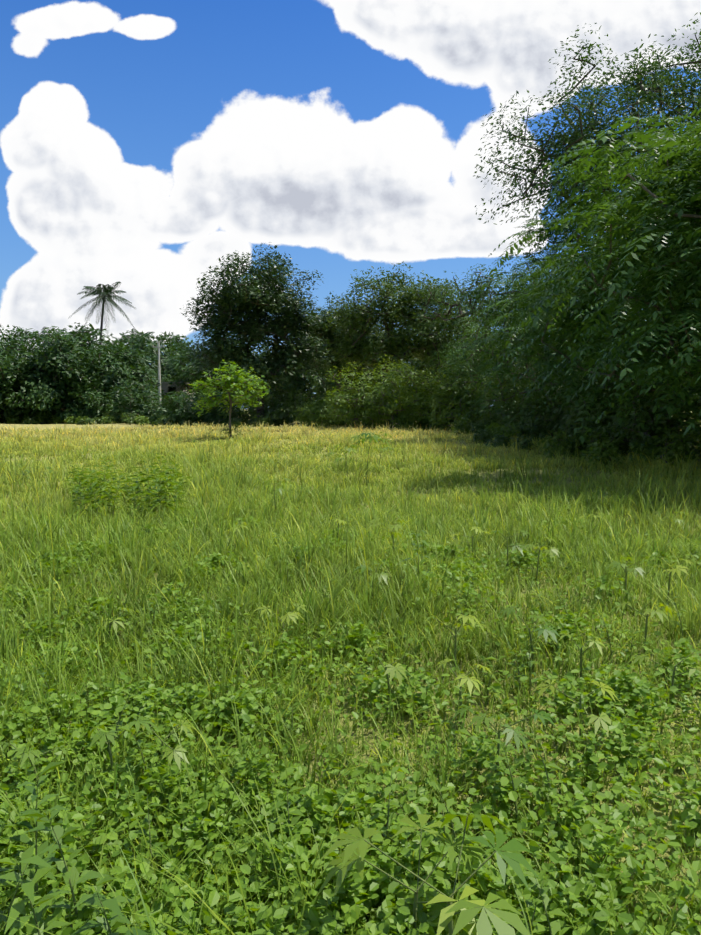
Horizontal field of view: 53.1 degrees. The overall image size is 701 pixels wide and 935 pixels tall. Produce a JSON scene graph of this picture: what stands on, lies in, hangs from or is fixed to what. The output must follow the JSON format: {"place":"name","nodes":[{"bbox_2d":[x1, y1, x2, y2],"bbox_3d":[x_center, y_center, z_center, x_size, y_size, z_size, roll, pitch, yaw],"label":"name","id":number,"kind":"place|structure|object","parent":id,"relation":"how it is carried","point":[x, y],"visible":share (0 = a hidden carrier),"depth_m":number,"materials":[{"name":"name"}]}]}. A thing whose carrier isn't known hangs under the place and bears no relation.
{"place":"outdoors","nodes":[
{"label":"outdoors","id":0,"kind":"place"},
{"bbox_2d":[0,409,700,934],"bbox_3d":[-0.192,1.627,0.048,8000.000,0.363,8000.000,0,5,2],"label":"ground","id":1,"kind":"structure","parent":0,"point":[540,725],"depth_m":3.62,"materials":[{"name":"green plant"}]},
{"bbox_2d":[153,341,163,406],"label":"utility pole","id":2,"kind":"object","parent":1,"relation":"on","point":[159,376],"visible":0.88,"depth_m":76.47,"materials":[{"name":"concrete"}]},
{"bbox_2d":[145,382,195,421],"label":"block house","id":3,"kind":"structure","parent":1,"relation":"on","point":[165,386],"depth_m":82.82,"materials":[{"name":"grey concrete"}]},
{"bbox_2d":[0,434,699,934],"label":"stems","id":4,"kind":"object","parent":1,"relation":"on","point":[498,732],"visible":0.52,"depth_m":2.98,"materials":[{"name":"green plant"}]},
{"bbox_2d":[0,516,700,934],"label":"ground cover","id":5,"kind":"object","parent":1,"relation":"on","point":[394,910],"visible":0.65,"depth_m":2.65,"materials":[{"name":"green plant"}]},
{"bbox_2d":[0,317,700,426],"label":"foliage","id":6,"kind":"object","parent":1,"relation":"on","point":[46,392],"visible":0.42,"depth_m":75.50,"materials":[{"name":"green plant"}]},
{"bbox_2d":[28,282,154,346],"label":"palm tree","id":7,"kind":"object","parent":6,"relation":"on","point":[106,290],"visible":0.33,"depth_m":92.43,"materials":[{"name":"green plant"}]},
{"bbox_2d":[0,425,700,934],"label":"herb leaves","id":8,"kind":"object","parent":1,"relation":"on","point":[44,867],"visible":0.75,"depth_m":2.33,"materials":[{"name":"green plant"}]},
{"bbox_2d":[0,432,700,934],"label":"cassava leaves","id":9,"kind":"object","parent":1,"relation":"on","point":[472,924],"visible":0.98,"depth_m":2.12,"materials":[{"name":"green plant"}]},
{"bbox_2d":[0,354,700,467],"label":"bushes","id":10,"kind":"object","parent":1,"relation":"on","point":[327,407],"visible":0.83,"depth_m":48.59,"materials":[{"name":"green plant"}]},
{"bbox_2d":[0,34,700,463],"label":"branches","id":11,"kind":"object","parent":1,"relation":"on","point":[260,408],"depth_m":40.05,"materials":[{"name":"green plant"}]},
{"bbox_2d":[187,359,269,416],"bbox_3d":[-6.206,-4.039,35.959,4.159,3.001,3.960,0,5,2],"label":"tree foliage","id":12,"kind":"object","parent":11,"relation":"attached to","point":[231,379],"visible":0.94,"depth_m":35.68,"materials":[{"name":"green plant"}]},
{"bbox_2d":[413,12,700,329],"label":"tree","id":13,"kind":"object","parent":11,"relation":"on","point":[667,79],"visible":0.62,"depth_m":30.30,"materials":[{"name":"green plant"}]},
{"bbox_2d":[21,261,700,461],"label":"foliage","id":14,"kind":"object","parent":1,"relation":"on","point":[404,339],"visible":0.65,"depth_m":54.31,"materials":[{"name":"green plant"}]},
{"bbox_2d":[179,242,382,394],"bbox_3d":[-5.706,-13.165,64.418,19.520,13.297,13.083,-4,6,-38],"label":"tree","id":15,"kind":"object","parent":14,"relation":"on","point":[239,303],"visible":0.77,"depth_m":60.45,"materials":[{"name":"green plant"}]},
{"bbox_2d":[419,98,700,461],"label":"tree","id":16,"kind":"object","parent":1,"relation":"on","point":[639,248],"visible":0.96,"depth_m":16.68,"materials":[{"name":"green plant"}]},
{"bbox_2d":[0,0,700,408],"label":"sky","id":17,"kind":"structure","parent":0,"point":[145,144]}
]}

